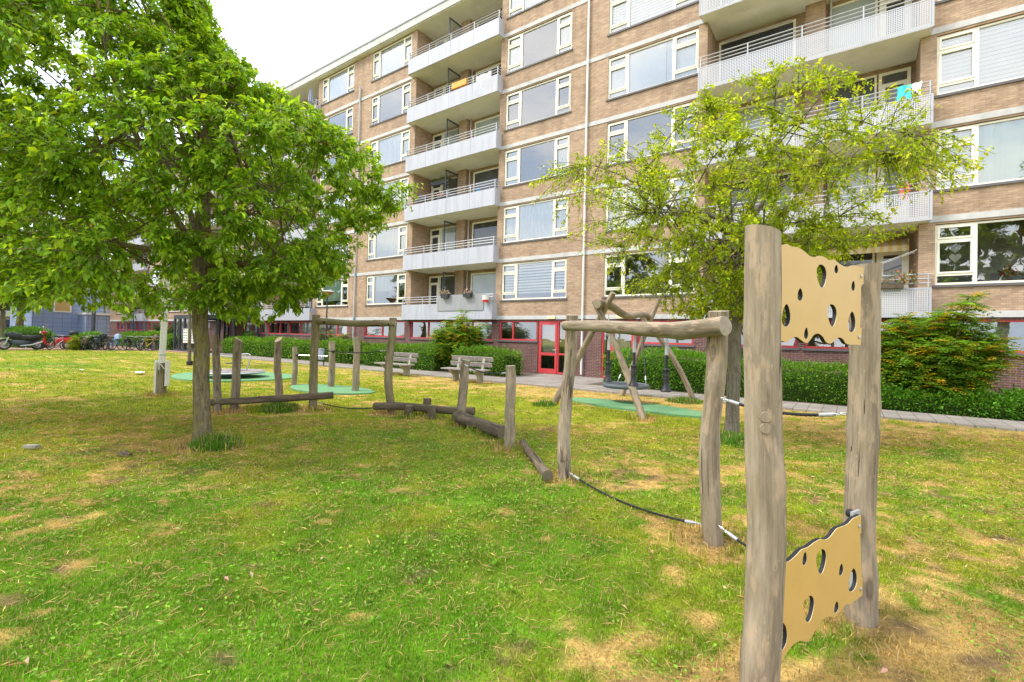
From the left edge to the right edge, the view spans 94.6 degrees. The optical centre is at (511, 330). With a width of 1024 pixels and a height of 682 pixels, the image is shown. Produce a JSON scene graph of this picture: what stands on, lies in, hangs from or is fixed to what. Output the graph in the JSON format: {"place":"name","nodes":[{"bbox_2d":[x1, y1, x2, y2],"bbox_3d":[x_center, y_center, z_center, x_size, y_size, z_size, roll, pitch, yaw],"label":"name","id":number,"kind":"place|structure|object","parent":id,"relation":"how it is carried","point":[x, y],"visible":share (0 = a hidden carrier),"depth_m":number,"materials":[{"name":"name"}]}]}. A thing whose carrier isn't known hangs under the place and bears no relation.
{"place":"outdoors","nodes":[
{"label":"outdoors","id":0,"kind":"place"},
{"bbox_2d":[5,296,110,328],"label":"pale apartment block","id":1,"kind":"structure","parent":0,"point":[7,320],"depth_m":77.25,"materials":[{"name":"concrete"}]},
{"bbox_2d":[0,341,228,353],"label":"brick plaza","id":2,"kind":"structure","parent":0,"point":[56,347],"depth_m":36.39,"materials":[{"name":"red brick"}]},
{"bbox_2d":[0,332,43,349],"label":"motorbike","id":3,"kind":"object","parent":2,"relation":"on","point":[19,340],"visible":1,"depth_m":32.48,"materials":[{"name":"black metal"}]},
{"bbox_2d":[0,325,56,347],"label":"hedge","id":4,"kind":"object","parent":2,"relation":"on","point":[32,330],"visible":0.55,"depth_m":36.53,"materials":[{"name":"green plant"}]},
{"bbox_2d":[35,325,78,348],"bbox_3d":[-33.404,0.456,34.705,2.304,1.764,0.953,2,-1,-38],"label":"scooter","id":5,"kind":"object","parent":2,"relation":"on","point":[66,337],"visible":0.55,"depth_m":34.74,"materials":[{"name":"red metal"}]},
{"bbox_2d":[64,335,82,349],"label":"whorled shrub","id":6,"kind":"object","parent":2,"relation":"on","point":[74,344],"visible":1,"depth_m":34.44,"materials":[{"name":"green plant"}]},
{"bbox_2d":[69,331,107,348],"bbox_3d":[-32.317,0.706,36.024,1.928,1.574,2.182,1,-1,36],"label":"hedge","id":7,"kind":"object","parent":2,"relation":"on","point":[88,333],"visible":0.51,"depth_m":35.75,"materials":[{"name":"green plant"}]},
{"bbox_2d":[91,291,96,334],"bbox_3d":[-35.055,-1.227,39.595,0.280,5.208,0.280,1,-1,36],"label":"grey mast","id":8,"kind":"object","parent":2,"relation":"on","point":[93,319],"visible":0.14,"depth_m":39.49,"materials":[{"name":"grey metal"}]},
{"bbox_2d":[91,335,115,349],"bbox_3d":[-30.885,0.881,35.760,0.584,1.072,1.764,-5,-3,17],"label":"bicycle","id":9,"kind":"object","parent":2,"relation":"on","point":[97,340],"visible":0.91,"depth_m":35.40,"materials":[{"name":"black metal"}]},
{"bbox_2d":[114,330,159,348],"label":"hedge","id":10,"kind":"object","parent":2,"relation":"on","point":[152,333],"visible":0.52,"depth_m":41.17,"materials":[{"name":"green plant"}]},
{"bbox_2d":[150,319,173,337],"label":"whorled shrub","id":11,"kind":"object","parent":2,"relation":"on","point":[158,327],"visible":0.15,"depth_m":43.01,"materials":[{"name":"green plant"}]},
{"bbox_2d":[154,333,193,349],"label":"hedge","id":12,"kind":"object","parent":2,"relation":"on","point":[169,344],"visible":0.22,"depth_m":37.88,"materials":[{"name":"green plant"}]},
{"bbox_2d":[173,315,259,351],"bbox_3d":[-23.253,0.226,37.095,5.900,2.780,3.826,1,-1,36],"label":"entrance porch","id":13,"kind":"object","parent":2,"relation":"on","point":[180,336],"visible":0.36,"depth_m":36.66,"materials":[{"name":"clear glass"}]},
{"bbox_2d":[1,0,440,259],"label":"sky","id":14,"kind":"structure","parent":0,"point":[286,41],"materials":[{"name":"white"}]},
{"bbox_2d":[245,355,539,376],"bbox_3d":[-9.418,1.845,27.542,24.550,0.100,3.170,1,-1,36],"label":"planting bed","id":15,"kind":"object","parent":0,"point":[524,373],"visible":0.23,"depth_m":22.18,"materials":[{"name":"green plant"}]},
{"bbox_2d":[220,334,364,363],"bbox_3d":[-14.633,1.066,30.477,16.375,1.629,1.985,1,-1,36],"label":"hedge","id":16,"kind":"object","parent":15,"relation":"on","point":[253,345],"visible":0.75,"depth_m":29.42,"materials":[{"name":"green plant"}]},
{"bbox_2d":[320,290,334,345],"bbox_3d":[-10.913,-0.301,27.782,0.840,4.144,0.840,1,-1,36],"label":"street lamp","id":17,"kind":"object","parent":15,"relation":"on","point":[329,292],"visible":0.6,"depth_m":27.75,"materials":[{"name":"grey metal"}]},
{"bbox_2d":[309,326,352,345],"bbox_3d":[-11.311,0.830,29.207,3.012,2.295,2.456,1,-1,36],"label":"whorled shrub","id":18,"kind":"object","parent":15,"relation":"on","point":[322,336],"visible":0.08,"depth_m":29.01,"materials":[{"name":"green plant"}]},
{"bbox_2d":[360,340,444,370],"bbox_3d":[-5.330,1.227,23.656,5.685,1.594,1.771,1,-1,36],"label":"hedge","id":19,"kind":"object","parent":15,"relation":"on","point":[426,360],"visible":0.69,"depth_m":22.80,"materials":[{"name":"green plant"}]},
{"bbox_2d":[425,309,490,370],"bbox_3d":[-2.588,0.519,22.498,3.443,3.082,2.803,1,-1,36],"label":"whorled shrub","id":20,"kind":"object","parent":15,"relation":"on","point":[459,334],"visible":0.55,"depth_m":21.86,"materials":[{"name":"green plant"}]},
{"bbox_2d":[452,344,524,376],"bbox_3d":[-1.047,1.265,20.648,3.242,1.476,1.939,1,-1,36],"label":"hedge","id":21,"kind":"object","parent":15,"relation":"on","point":[502,358],"visible":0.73,"depth_m":19.97,"materials":[{"name":"green plant"}]},
{"bbox_2d":[0,349,1023,681],"bbox_3d":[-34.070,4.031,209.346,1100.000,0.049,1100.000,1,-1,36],"label":"lawn","id":22,"kind":"structure","parent":0,"point":[970,668],"depth_m":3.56,"materials":[{"name":"green plant"}]},
{"bbox_2d":[0,302,10,336],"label":"background tree","id":23,"kind":"object","parent":22,"relation":"on","point":[2,319],"visible":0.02,"depth_m":71.20,"materials":[{"name":"green plant"}]},
{"bbox_2d":[1,206,91,326],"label":"background tree","id":24,"kind":"object","parent":22,"relation":"on","point":[21,320],"visible":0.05,"depth_m":48.41,"materials":[{"name":"green plant"}]},
{"bbox_2d":[0,84,153,290],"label":"broadleaf tree","id":25,"kind":"object","parent":22,"relation":"on","point":[67,201],"visible":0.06,"depth_m":10.01,"materials":[{"name":"green plant"}]},
{"bbox_2d":[153,174,175,395],"bbox_3d":[-8.585,-1.147,11.702,0.339,5.564,0.195,1,-1,0],"label":"flagpole","id":26,"kind":"object","parent":22,"relation":"on","point":[161,373],"visible":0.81,"depth_m":11.64,"materials":[{"name":"white metal"}]},
{"bbox_2d":[157,260,213,364],"bbox_3d":[-15.107,-1.138,22.105,2.502,5.546,2.533,1,-1,2],"label":"young tree","id":27,"kind":"object","parent":22,"relation":"on","point":[189,361],"visible":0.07,"depth_m":22.02,"materials":[{"name":"grey plant"}]},
{"bbox_2d":[0,0,422,443],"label":"broadleaf tree","id":28,"kind":"object","parent":22,"relation":"on","point":[206,82],"visible":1,"depth_m":5.98,"materials":[{"name":"green plant"}]},
{"bbox_2d":[171,372,291,381],"bbox_3d":[-10.113,1.632,17.083,4.679,0.060,3.601,1,-1,36],"label":"rubber mat","id":29,"kind":"object","parent":22,"relation":"on","point":[265,376],"visible":0.45,"depth_m":16.36,"materials":[{"name":"green rubber"}]},
{"bbox_2d":[210,353,265,376],"bbox_3d":[-9.695,1.181,16.500,1.995,0.844,1.995,1,-1,36],"label":"merry go round","id":30,"kind":"object","parent":29,"relation":"on","point":[228,372],"visible":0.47,"depth_m":16.25,"materials":[{"name":"metal"}]},
{"bbox_2d":[210,334,333,412],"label":"log balance beam","id":31,"kind":"structure","parent":22,"relation":"on","point":[218,401],"depth_m":9.61,"materials":[{"name":"brown wood"}]},
{"bbox_2d":[290,384,374,394],"bbox_3d":[-5.300,1.694,13.662,3.189,0.060,1.610,1,-1,36],"label":"rubber mat","id":32,"kind":"object","parent":22,"relation":"on","point":[339,390],"visible":0.73,"depth_m":13.40,"materials":[{"name":"green rubber"}]},
{"bbox_2d":[291,337,359,390],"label":"tumbling bars","id":33,"kind":"object","parent":32,"relation":"on","point":[355,374],"visible":0.87,"depth_m":14.16,"materials":[{"name":"brown wood"}]},
{"bbox_2d":[308,315,396,412],"bbox_3d":[-3.373,0.736,9.953,1.930,2.129,0.252,1,-1,8],"label":"log beam frame","id":34,"kind":"object","parent":22,"relation":"on","point":[318,321],"visible":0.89,"depth_m":9.88,"materials":[{"name":"brown wood"}]},
{"bbox_2d":[374,352,418,375],"bbox_3d":[-4.726,1.334,19.291,1.900,0.901,0.678,1,-1,34],"label":"park bench","id":35,"kind":"object","parent":22,"relation":"on","point":[405,368],"visible":0.72,"depth_m":19.17,"materials":[{"name":"grey wood"}]},
{"bbox_2d":[373,398,475,419],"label":"staked log beam","id":36,"kind":"structure","parent":22,"relation":"on","point":[428,408],"depth_m":9.45,"materials":[{"name":"brown wood"}]},
{"bbox_2d":[455,359,469,424],"bbox_3d":[-0.929,1.184,8.809,0.273,1.310,0.192,2,-1,-10],"label":"round post","id":37,"kind":"object","parent":22,"relation":"on","point":[463,388],"visible":0.69,"depth_m":8.74,"materials":[{"name":"brown wood"}]},
{"bbox_2d":[441,355,493,382],"bbox_3d":[-1.626,1.373,17.057,1.900,0.901,0.678,1,-1,32],"label":"park bench","id":38,"kind":"object","parent":22,"relation":"on","point":[455,371],"visible":0.87,"depth_m":17.11,"materials":[{"name":"grey wood"}]},
{"bbox_2d":[452,410,504,438],"bbox_3d":[-0.585,1.588,8.115,0.245,0.244,1.558,2,-1,-34],"label":"lying log","id":39,"kind":"object","parent":22,"relation":"on","point":[497,430],"visible":0.89,"depth_m":7.90,"materials":[{"name":"brown wood"}]},
{"bbox_2d":[504,365,515,448],"bbox_3d":[-0.033,1.172,7.001,0.178,1.323,0.182,1,-1,36],"label":"round post","id":40,"kind":"object","parent":22,"relation":"on","point":[509,435],"visible":0.92,"depth_m":6.94,"materials":[{"name":"brown wood"}]},
{"bbox_2d":[0,413,1023,672],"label":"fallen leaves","id":41,"kind":"object","parent":22,"relation":"on","point":[450,511],"visible":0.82,"depth_m":4.29,"materials":[{"name":"brown plant"}]},
{"bbox_2d":[519,439,552,480],"bbox_3d":[0.279,1.656,6.227,0.122,0.153,1.840,1,-1,-8],"label":"sloping log","id":42,"kind":"object","parent":22,"relation":"on","point":[540,465],"visible":0.96,"depth_m":5.80,"materials":[{"name":"brown wood"}]},
{"bbox_2d":[110,0,1023,395],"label":"apartment building","id":43,"kind":"structure","parent":22,"relation":"on","point":[566,80],"depth_m":20.52,"materials":[{"name":"beige brick"}]},
{"bbox_2d":[243,322,283,334],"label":"storage window","id":44,"kind":"structure","parent":43,"relation":"in","point":[274,327],"depth_m":37.38,"materials":[{"name":"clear glass"}]},
{"bbox_2d":[267,322,299,334],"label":"storage window","id":45,"kind":"structure","parent":43,"relation":"in","point":[295,327],"depth_m":35.17,"materials":[{"name":"red glass"}]},
{"bbox_2d":[287,322,310,335],"bbox_3d":[-15.075,-0.162,33.812,3.020,0.995,0.350,1,-1,36],"label":"storage window","id":46,"kind":"structure","parent":43,"relation":"in","point":[305,327],"depth_m":33.78,"materials":[{"name":"red glass"}]},
{"bbox_2d":[314,278,347,307],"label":"window","id":47,"kind":"structure","parent":43,"relation":"in","point":[339,298],"depth_m":31.76,"materials":[{"name":"white glass"}]},
{"bbox_2d":[319,325,346,336],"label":"storage window","id":48,"kind":"structure","parent":43,"relation":"in","point":[342,330],"depth_m":31.70,"materials":[{"name":"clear glass"}]},
{"bbox_2d":[319,194,350,223],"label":"window","id":49,"kind":"structure","parent":43,"relation":"in","point":[332,221],"depth_m":31.64,"materials":[{"name":"white glass"}]},
{"bbox_2d":[320,156,351,184],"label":"window","id":50,"kind":"structure","parent":43,"relation":"in","point":[332,160],"depth_m":32.78,"materials":[{"name":"white glass"}]},
{"bbox_2d":[321,107,352,144],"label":"window","id":51,"kind":"structure","parent":43,"relation":"in","point":[344,118],"depth_m":32.37,"materials":[{"name":"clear glass"}]},
{"bbox_2d":[320,64,354,105],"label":"window","id":52,"kind":"structure","parent":43,"relation":"in","point":[340,84],"depth_m":31.93,"materials":[{"name":"clear glass"}]},
{"bbox_2d":[364,273,405,305],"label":"window","id":53,"kind":"structure","parent":43,"relation":"in","point":[382,290],"depth_m":29.02,"materials":[{"name":"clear glass"}]},
{"bbox_2d":[366,225,406,260],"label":"window","id":54,"kind":"structure","parent":43,"relation":"in","point":[391,243],"depth_m":28.47,"materials":[{"name":"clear glass"}]},
{"bbox_2d":[369,177,408,214],"bbox_3d":[-7.430,-8.040,28.476,3.740,1.845,0.251,1,-1,36],"label":"window","id":55,"kind":"structure","parent":43,"relation":"in","point":[404,180],"depth_m":28.06,"materials":[{"name":"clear glass"}]},
{"bbox_2d":[368,129,409,171],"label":"window","id":56,"kind":"structure","parent":43,"relation":"in","point":[394,148],"depth_m":28.46,"materials":[{"name":"clear glass"}]},
{"bbox_2d":[369,82,410,126],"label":"window","id":57,"kind":"structure","parent":43,"relation":"in","point":[389,105],"depth_m":29.57,"materials":[{"name":"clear glass"}]},
{"bbox_2d":[371,34,412,82],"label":"window","id":58,"kind":"structure","parent":43,"relation":"in","point":[393,58],"depth_m":28.73,"materials":[{"name":"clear glass"}]},
{"bbox_2d":[363,321,424,338],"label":"storage window","id":59,"kind":"structure","parent":43,"relation":"in","point":[418,327],"depth_m":29.08,"materials":[{"name":"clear glass"}]},
{"bbox_2d":[408,321,465,339],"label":"storage window","id":60,"kind":"structure","parent":43,"relation":"in","point":[428,324],"depth_m":26.36,"materials":[{"name":"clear glass"}]},
{"bbox_2d":[430,174,451,186],"bbox_3d":[-4.013,-8.473,26.606,1.635,0.465,0.417,1,-1,36],"label":"flower box","id":61,"kind":"object","parent":43,"relation":"attached to","point":[438,182],"visible":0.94,"depth_m":26.52,"materials":[{"name":"green plant"}]},
{"bbox_2d":[452,78,467,89],"bbox_3d":[-2.741,-12.891,24.703,1.000,0.300,0.130,1,-1,36],"label":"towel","id":62,"kind":"object","parent":43,"relation":"on","point":[459,84],"visible":1,"depth_m":24.63,"materials":[{"name":"fabric"}]},
{"bbox_2d":[437,293,483,310],"bbox_3d":[-2.679,-1.453,24.178,3.150,0.820,0.025,1,-1,36],"label":"reed screen","id":63,"kind":"object","parent":43,"relation":"attached to","point":[458,302],"visible":0.93,"depth_m":24.14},
{"bbox_2d":[451,321,511,341],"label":"storage window","id":64,"kind":"structure","parent":43,"relation":"in","point":[506,326],"depth_m":24.07,"materials":[{"name":"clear glass"}]},
{"bbox_2d":[497,321,537,342],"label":"storage window","id":65,"kind":"structure","parent":43,"relation":"in","point":[524,331],"depth_m":23.75,"materials":[{"name":"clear glass"}]},
{"bbox_2d":[506,0,548,19],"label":"window","id":66,"kind":"structure","parent":43,"relation":"in","point":[516,7],"depth_m":23.03,"materials":[{"name":"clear glass"}]},
{"bbox_2d":[499,259,566,301],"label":"window","id":67,"kind":"structure","parent":43,"relation":"in","point":[537,280],"depth_m":22.75,"materials":[{"name":"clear glass"}]},
{"bbox_2d":[501,197,568,244],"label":"window","id":68,"kind":"structure","parent":43,"relation":"in","point":[524,222],"depth_m":22.31,"materials":[{"name":"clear glass"}]},
{"bbox_2d":[502,134,569,187],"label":"window","id":69,"kind":"structure","parent":43,"relation":"in","point":[522,164],"depth_m":23.17,"materials":[{"name":"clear glass"}]},
{"bbox_2d":[504,73,570,131],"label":"window","id":70,"kind":"structure","parent":43,"relation":"in","point":[549,99],"depth_m":23.33,"materials":[{"name":"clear glass"}]},
{"bbox_2d":[505,12,572,75],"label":"window","id":71,"kind":"structure","parent":43,"relation":"in","point":[551,39],"depth_m":23.14,"materials":[{"name":"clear glass"}]},
{"bbox_2d":[602,248,695,297],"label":"window","id":72,"kind":"structure","parent":43,"relation":"in","point":[635,265],"depth_m":20.55,"materials":[{"name":"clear glass"}]},
{"bbox_2d":[603,174,695,231],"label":"window","id":73,"kind":"structure","parent":43,"relation":"in","point":[678,183],"depth_m":19.42,"materials":[{"name":"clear glass"}]},
{"bbox_2d":[604,102,697,166],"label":"window","id":74,"kind":"structure","parent":43,"relation":"in","point":[635,131],"depth_m":20.10,"materials":[{"name":"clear glass"}]},
{"bbox_2d":[606,28,698,101],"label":"window","id":75,"kind":"structure","parent":43,"relation":"in","point":[673,59],"depth_m":19.14,"materials":[{"name":"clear glass"}]},
{"bbox_2d":[607,0,698,36],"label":"window","id":76,"kind":"structure","parent":43,"relation":"in","point":[624,14],"depth_m":19.70,"materials":[{"name":"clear glass"}]},
{"bbox_2d":[636,320,694,346],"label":"storage window","id":77,"kind":"structure","parent":43,"relation":"in","point":[676,342],"depth_m":18.51,"materials":[{"name":"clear glass"}]},
{"bbox_2d":[704,320,808,349],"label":"storage window","id":78,"kind":"structure","parent":43,"relation":"in","point":[791,344],"depth_m":16.22,"materials":[{"name":"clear glass"}]},
{"bbox_2d":[802,320,911,351],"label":"storage window","id":79,"kind":"structure","parent":43,"relation":"in","point":[815,342],"depth_m":15.70,"materials":[{"name":"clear glass"}]},
{"bbox_2d":[826,239,908,255],"bbox_3d":[10.814,-2.764,16.237,4.300,0.500,0.705,1,-1,36],"label":"striped awning","id":80,"kind":"object","parent":43,"relation":"attached to","point":[894,245],"visible":0.4,"depth_m":15.19,"materials":[{"name":"fabric"}]},
{"bbox_2d":[881,264,917,288],"bbox_3d":[11.103,-1.596,14.117,1.584,0.673,0.551,1,-1,36],"label":"flower trough","id":81,"kind":"object","parent":43,"relation":"attached to","point":[887,285],"visible":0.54,"depth_m":13.87,"materials":[{"name":"plant"}]},
{"bbox_2d":[896,84,911,100],"bbox_3d":[11.598,-7.029,13.980,0.354,0.466,0.066,1,-1,36],"label":"towel","id":82,"kind":"object","parent":43,"relation":"hanging from","point":[901,91],"visible":0.83,"depth_m":13.98,"materials":[{"name":"teal fabric"}]},
{"bbox_2d":[932,218,1023,287],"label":"window","id":83,"kind":"structure","parent":43,"relation":"in","point":[987,246],"depth_m":14.24,"materials":[{"name":"clear glass"}]},
{"bbox_2d":[932,319,1023,355],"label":"storage window","id":84,"kind":"structure","parent":43,"relation":"in","point":[1016,326],"depth_m":13.13,"materials":[{"name":"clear glass"}]},
{"bbox_2d":[933,116,1023,192],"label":"window","id":85,"kind":"structure","parent":43,"relation":"in","point":[1006,136],"depth_m":13.34,"materials":[{"name":"white glass"}]},
{"bbox_2d":[934,15,1023,98],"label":"window","id":86,"kind":"structure","parent":43,"relation":"in","point":[992,54],"depth_m":13.52,"materials":[{"name":"white glass"}]},
{"bbox_2d":[997,263,1023,279],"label":"flower bowl","id":87,"kind":"object","parent":43,"relation":"on","point":[1011,276],"visible":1,"depth_m":13.11,"materials":[{"name":"green plant"}]},
{"bbox_2d":[552,291,695,419],"bbox_3d":[2.981,0.473,12.377,2.764,3.029,4.465,1,-1,36],"label":"swing frame","id":88,"kind":"object","parent":22,"relation":"on","point":[601,307],"visible":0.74,"depth_m":11.36,"materials":[{"name":"brown wood"}]},
{"bbox_2d":[602,314,649,389],"bbox_3d":[2.981,0.562,12.321,2.008,1.897,1.208,2,-1,-23],"label":"basket swing","id":89,"kind":"object","parent":88,"relation":"hanging from","point":[622,385],"visible":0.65,"depth_m":12.11,"materials":[{"name":"metal"}]},
{"bbox_2d":[572,397,701,417],"bbox_3d":[3.005,1.860,11.591,3.873,0.060,1.383,1,-1,36],"label":"rubber mat","id":90,"kind":"object","parent":22,"relation":"on","point":[648,407],"visible":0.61,"depth_m":11.34,"materials":[{"name":"green rubber"}]},
{"bbox_2d":[557,310,731,546],"bbox_3d":[1.137,0.815,4.673,0.287,2.029,2.255,2,-1,-30],"label":"log beam frame","id":91,"kind":"object","parent":22,"relation":"on","point":[715,328],"visible":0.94,"depth_m":3.85,"materials":[{"name":"brown wood"}]},
{"bbox_2d":[603,333,612,381],"bbox_3d":[1.011,0.263,4.947,0.100,0.534,0.100,1,-1,36],"label":"hanging grip","id":92,"kind":"object","parent":91,"relation":"hanging from","point":[608,378],"visible":0.97,"depth_m":4.93,"materials":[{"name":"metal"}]},
{"bbox_2d":[569,472,700,524],"bbox_3d":[1.122,1.653,4.673,0.029,0.122,1.812,2,-1,-31],"label":"tightrope","id":93,"kind":"object","parent":91,"relation":"attached to","point":[646,510],"visible":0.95,"depth_m":4.51,"materials":[{"name":"black fabric"}]},
{"bbox_2d":[526,56,995,433],"bbox_3d":[3.868,-1.262,8.515,7.255,6.280,4.332,1,-1,9],"label":"broadleaf tree","id":94,"kind":"object","parent":22,"relation":"on","point":[907,152],"visible":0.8,"depth_m":7.65,"materials":[{"name":"green plant"}]},
{"bbox_2d":[739,224,881,681],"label":"climbing panel frame","id":95,"kind":"object","parent":22,"relation":"on","point":[780,587],"visible":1,"depth_m":2.31,"materials":[{"name":"brown wood"}]},
{"bbox_2d":[720,397,846,416],"bbox_3d":[1.864,0.542,3.331,0.029,0.086,0.984,2,-1,-24],"label":"tightrope","id":96,"kind":"object","parent":95,"relation":"attached to","point":[831,414],"visible":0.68,"depth_m":3.13,"materials":[{"name":"white fabric"}]},
{"bbox_2d":[505,374,602,383],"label":"doorstep paving","id":97,"kind":"structure","parent":0,"point":[558,378],"depth_m":19.09,"materials":[{"name":"concrete"}]},
{"bbox_2d":[191,353,1023,431],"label":"footpath","id":98,"kind":"structure","parent":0,"point":[999,424],"depth_m":12.85,"materials":[{"name":"concrete"}]},
{"bbox_2d":[628,336,638,386],"bbox_3d":[1.193,0.272,4.618,0.100,0.534,0.100,2,-1,-27],"label":"bollard","id":99,"kind":"object","parent":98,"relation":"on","point":[633,382],"visible":0.92,"depth_m":4.60,"materials":[{"name":"black metal"}]},
{"bbox_2d":[660,338,671,391],"bbox_3d":[1.393,0.281,4.264,0.100,0.534,0.100,1,-1,0],"label":"bollard","id":100,"kind":"object","parent":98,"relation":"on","point":[665,386],"visible":0.86,"depth_m":4.25,"materials":[{"name":"black metal"}]},
{"bbox_2d":[588,382,1021,420],"bbox_3d":[11.571,2.113,12.413,19.700,0.100,3.170,1,-1,36],"label":"planting bed","id":101,"kind":"object","parent":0,"point":[599,384],"visible":0.12,"depth_m":13.30,"materials":[{"name":"soil"}]},
{"bbox_2d":[600,344,705,393],"bbox_3d":[5.030,1.244,16.244,3.831,1.691,1.918,1,-1,36],"label":"hedge","id":102,"kind":"object","parent":101,"relation":"on","point":[693,370],"visible":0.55,"depth_m":15.72,"materials":[{"name":"green plant"}]},
{"bbox_2d":[703,357,888,404],"bbox_3d":[8.095,1.427,13.890,4.709,1.508,1.812,1,-1,36],"label":"hedge","id":103,"kind":"object","parent":101,"relation":"on","point":[808,384],"visible":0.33,"depth_m":13.15,"materials":[{"name":"green plant"}]},
{"bbox_2d":[880,290,1023,402],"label":"whorled shrub","id":104,"kind":"object","parent":101,"relation":"on","point":[949,355],"visible":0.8,"depth_m":11.68,"materials":[{"name":"green plant"}]},
{"bbox_2d":[881,380,1023,420],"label":"hedge","id":105,"kind":"object","parent":101,"relation":"on","point":[989,405],"visible":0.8,"depth_m":11.35,"materials":[{"name":"green plant"}]},
{"bbox_2d":[993,384,1023,420],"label":"hedge","id":106,"kind":"object","parent":101,"relation":"on","point":[1020,391],"visible":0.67,"depth_m":10.81,"materials":[{"name":"green plant"}]},
{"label":"street","id":107,"kind":"structure","parent":0,"visible":0},
{"bbox_2d":[10,288,109,340],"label":"slate blue building","id":108,"kind":"structure","parent":107,"relation":"on","point":[63,318],"depth_m":60.46,"materials":[{"name":"tile"}]},
{"bbox_2d":[53,299,71,312],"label":"window","id":109,"kind":"structure","parent":108,"relation":"in","point":[58,307],"depth_m":60.37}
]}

